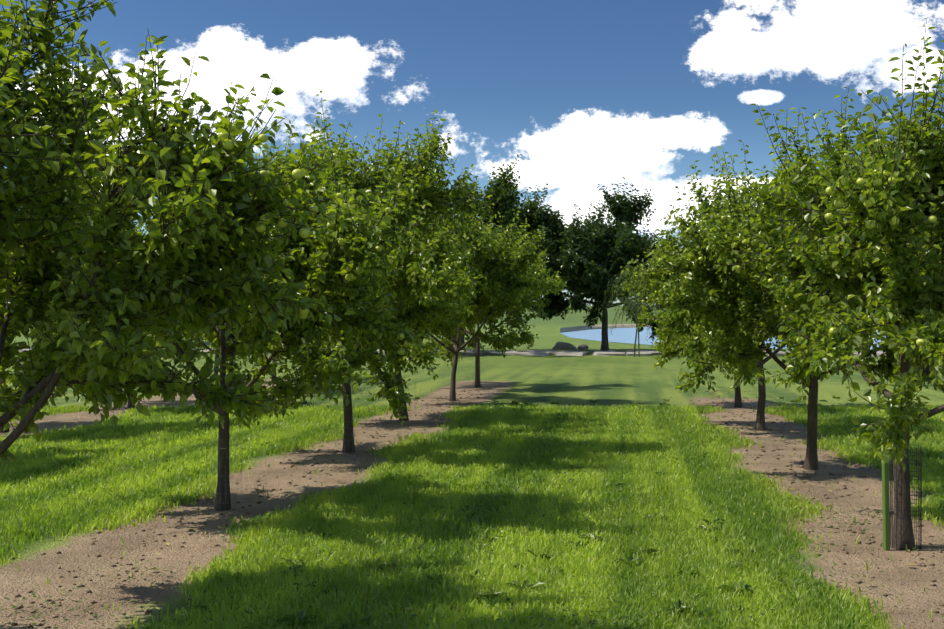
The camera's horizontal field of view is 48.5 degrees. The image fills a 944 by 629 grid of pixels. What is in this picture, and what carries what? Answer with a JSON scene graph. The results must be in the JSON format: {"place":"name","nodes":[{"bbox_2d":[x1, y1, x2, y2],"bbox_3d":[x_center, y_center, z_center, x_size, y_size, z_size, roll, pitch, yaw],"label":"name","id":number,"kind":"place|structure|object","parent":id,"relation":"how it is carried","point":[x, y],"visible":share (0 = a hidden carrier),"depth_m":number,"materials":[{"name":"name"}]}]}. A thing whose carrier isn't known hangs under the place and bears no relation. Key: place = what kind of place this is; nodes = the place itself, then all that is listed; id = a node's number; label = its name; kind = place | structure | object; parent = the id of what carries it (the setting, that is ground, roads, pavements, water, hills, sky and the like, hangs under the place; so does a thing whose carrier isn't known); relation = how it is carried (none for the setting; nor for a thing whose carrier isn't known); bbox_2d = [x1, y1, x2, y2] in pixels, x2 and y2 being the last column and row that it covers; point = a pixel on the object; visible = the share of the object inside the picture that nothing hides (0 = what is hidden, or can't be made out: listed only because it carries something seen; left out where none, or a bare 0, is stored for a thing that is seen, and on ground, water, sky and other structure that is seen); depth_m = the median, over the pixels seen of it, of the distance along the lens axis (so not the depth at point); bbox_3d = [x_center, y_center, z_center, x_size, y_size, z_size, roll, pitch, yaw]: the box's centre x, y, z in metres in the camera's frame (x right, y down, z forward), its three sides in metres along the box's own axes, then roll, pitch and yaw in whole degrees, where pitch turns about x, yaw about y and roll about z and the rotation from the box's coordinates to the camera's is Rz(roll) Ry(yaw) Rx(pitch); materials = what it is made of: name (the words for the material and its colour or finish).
{"place":"outdoors","nodes":[
{"label":"outdoors","id":0,"kind":"place"},
{"bbox_2d":[19,348,885,356],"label":"stone path","id":1,"kind":"structure","parent":0,"point":[574,353],"depth_m":43.38,"materials":[{"name":"stone"}]},
{"bbox_2d":[0,403,943,628],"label":"grass","id":2,"kind":"structure","parent":0,"point":[320,423],"depth_m":8.72,"materials":[{"name":"green plant"}]},
{"bbox_2d":[0,305,943,628],"bbox_3d":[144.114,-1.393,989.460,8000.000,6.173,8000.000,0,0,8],"label":"ground","id":3,"kind":"structure","parent":0,"point":[588,379],"depth_m":10.45,"materials":[{"name":"green soil"}]},
{"bbox_2d":[0,207,150,431],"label":"apple tree","id":4,"kind":"object","parent":3,"relation":"on","point":[39,340],"depth_m":15.12,"materials":[{"name":"green plant"}]},
{"bbox_2d":[30,224,203,407],"bbox_3d":[-6.387,-0.156,19.267,3.557,3.708,3.638,0,0,32],"label":"apple tree","id":5,"kind":"object","parent":3,"relation":"on","point":[129,405],"depth_m":18.99,"materials":[{"name":"green plant"}]},
{"bbox_2d":[122,220,155,336],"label":"tree","id":6,"kind":"object","parent":3,"relation":"on","point":[134,224],"depth_m":62.93,"materials":[{"name":"green plant"}]},
{"bbox_2d":[0,0,355,464],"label":"apple tree","id":7,"kind":"object","parent":3,"relation":"on","point":[201,182],"visible":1,"depth_m":5.25,"materials":[{"name":"green plant"}]},
{"bbox_2d":[2,110,428,510],"bbox_3d":[-2.243,-0.127,9.125,3.822,3.644,3.367,0,2,5],"label":"apple tree","id":8,"kind":"object","parent":3,"relation":"on","point":[329,266],"visible":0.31,"depth_m":8.38,"materials":[{"name":"green plant"}]},
{"bbox_2d":[184,324,269,384],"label":"apple tree","id":9,"kind":"object","parent":3,"relation":"on","point":[201,343],"visible":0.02,"depth_m":22.99,"materials":[{"name":"green plant"}]},
{"bbox_2d":[213,438,241,511],"bbox_3d":[-2.121,1.384,9.110,0.242,0.620,0.236,0,0,8],"label":"trunk guard","id":10,"kind":"object","parent":3,"relation":"on","point":[214,455],"visible":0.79,"depth_m":9.07,"materials":[{"name":"green metal"}]},
{"bbox_2d":[145,135,368,235],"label":"tree","id":11,"kind":"object","parent":3,"relation":"on","point":[317,153],"depth_m":51.95,"materials":[{"name":"green plant"}]},
{"bbox_2d":[236,320,323,380],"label":"apple tree","id":12,"kind":"object","parent":3,"relation":"on","point":[273,376],"depth_m":26.66,"materials":[{"name":"green plant"}]},
{"bbox_2d":[185,90,501,452],"bbox_3d":[-1.304,-0.450,12.880,4.223,4.278,4.743,2,6,40],"label":"apple tree","id":13,"kind":"object","parent":3,"relation":"on","point":[423,193],"visible":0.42,"depth_m":12.23,"materials":[{"name":"green plant"}]},
{"bbox_2d":[335,402,353,446],"bbox_3d":[-1.567,1.384,12.920,0.242,0.620,0.236,0,0,8],"label":"trunk guard","id":14,"kind":"object","parent":3,"relation":"on","point":[343,421],"visible":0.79,"depth_m":12.81,"materials":[{"name":"green metal"}]},
{"bbox_2d":[306,164,486,420],"bbox_3d":[-1.085,-0.387,16.567,3.516,4.162,3.665,-2,0,32],"label":"apple tree","id":15,"kind":"object","parent":3,"relation":"on","point":[443,261],"visible":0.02,"depth_m":16.24,"materials":[{"name":"green plant"}]},
{"bbox_2d":[0,395,943,628],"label":"lawn weeds","id":16,"kind":"object","parent":3,"relation":"on","point":[310,621],"visible":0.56,"depth_m":7.26,"materials":[{"name":"green plant"}]},
{"bbox_2d":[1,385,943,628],"bbox_3d":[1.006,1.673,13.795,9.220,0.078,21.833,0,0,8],"label":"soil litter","id":17,"kind":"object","parent":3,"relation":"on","point":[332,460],"visible":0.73,"depth_m":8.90,"materials":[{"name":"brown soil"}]},
{"bbox_2d":[403,201,548,400],"bbox_3d":[-0.467,-0.305,20.758,3.721,3.981,4.167,1,2,-4],"label":"apple tree","id":18,"kind":"object","parent":3,"relation":"on","point":[502,286],"visible":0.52,"depth_m":20.02,"materials":[{"name":"green plant"}]},
{"bbox_2d":[473,361,480,387],"bbox_3d":[0.097,1.384,24.349,0.242,0.620,0.236,0,0,8],"label":"stake","id":19,"kind":"object","parent":3,"relation":"on","point":[480,374],"visible":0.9,"depth_m":24.28,"materials":[{"name":"brown wood"}]},
{"bbox_2d":[406,222,566,387],"bbox_3d":[-0.143,-0.364,24.727,3.986,4.155,4.076,-3,-2,37],"label":"apple tree","id":20,"kind":"object","parent":3,"relation":"on","point":[526,301],"visible":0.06,"depth_m":24.47,"materials":[{"name":"green plant"}]},
{"bbox_2d":[425,154,567,349],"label":"tree","id":21,"kind":"object","parent":3,"relation":"on","point":[532,212],"visible":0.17,"depth_m":45.82,"materials":[{"name":"green plant"}]},
{"bbox_2d":[552,342,575,349],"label":"boulder","id":22,"kind":"object","parent":3,"relation":"on","point":[563,346],"visible":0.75,"depth_m":50.69,"materials":[{"name":"grey stone"}]},
{"bbox_2d":[577,344,588,348],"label":"boulder","id":23,"kind":"object","parent":3,"relation":"on","point":[583,346],"visible":0.9,"depth_m":50.98,"materials":[{"name":"grey stone"}]},
{"bbox_2d":[520,177,673,350],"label":"oak tree","id":24,"kind":"object","parent":3,"relation":"on","point":[593,251],"visible":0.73,"depth_m":47.76,"materials":[{"name":"green plant"}]},
{"bbox_2d":[602,246,666,356],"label":"willow sapling","id":25,"kind":"object","parent":3,"relation":"on","point":[634,301],"visible":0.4,"depth_m":41.85,"materials":[{"name":"green plant"}]},
{"bbox_2d":[638,325,639,356],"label":"stake","id":26,"kind":"object","parent":3,"relation":"on","point":[638,343],"visible":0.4,"depth_m":41.94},
{"bbox_2d":[620,150,786,430],"bbox_3d":[4.162,-0.336,15.624,3.808,4.062,2.880,0,0,-18],"label":"apple tree","id":27,"kind":"object","parent":3,"relation":"on","point":[675,330],"visible":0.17,"depth_m":15.33,"materials":[{"name":"green plant"}]},
{"bbox_2d":[616,214,793,406],"bbox_3d":[4.447,-0.172,19.053,3.758,3.768,3.297,-3,-1,35],"label":"apple tree","id":28,"kind":"object","parent":3,"relation":"on","point":[645,316],"depth_m":19.44,"materials":[{"name":"green plant"}]},
{"bbox_2d":[638,86,943,469],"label":"apple tree","id":29,"kind":"object","parent":3,"relation":"on","point":[719,309],"visible":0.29,"depth_m":11.00,"materials":[{"name":"green plant"}]},
{"bbox_2d":[716,18,943,549],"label":"apple tree","id":30,"kind":"object","parent":3,"relation":"on","point":[876,219],"visible":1,"depth_m":7.05,"materials":[{"name":"green plant"}]},
{"bbox_2d":[881,445,889,550],"bbox_3d":[2.970,1.289,7.529,0.038,0.810,0.039,-2,1,-9],"label":"stake","id":31,"kind":"object","parent":3,"relation":"on","point":[885,505],"visible":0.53,"depth_m":7.51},
{"bbox_2d":[890,444,921,550],"bbox_3d":[3.148,1.324,7.615,0.214,0.740,0.211,0,0,8],"label":"trunk guard","id":32,"kind":"object","parent":3,"relation":"on","point":[892,501],"visible":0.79,"depth_m":7.57,"materials":[{"name":"green"}]},
{"bbox_2d":[0,0,943,305],"label":"sky","id":33,"kind":"structure","parent":0,"point":[589,93],"materials":[{"name":"blue"}]},
{"bbox_2d":[560,324,874,332],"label":"pond bank","id":34,"kind":"structure","parent":0,"point":[570,329],"depth_m":119.36,"materials":[{"name":"grey stone"}]},
{"bbox_2d":[561,327,888,348],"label":"pond water","id":35,"kind":"structure","parent":0,"point":[622,335],"depth_m":79.80,"materials":[{"name":"blue liquid"}]}
]}

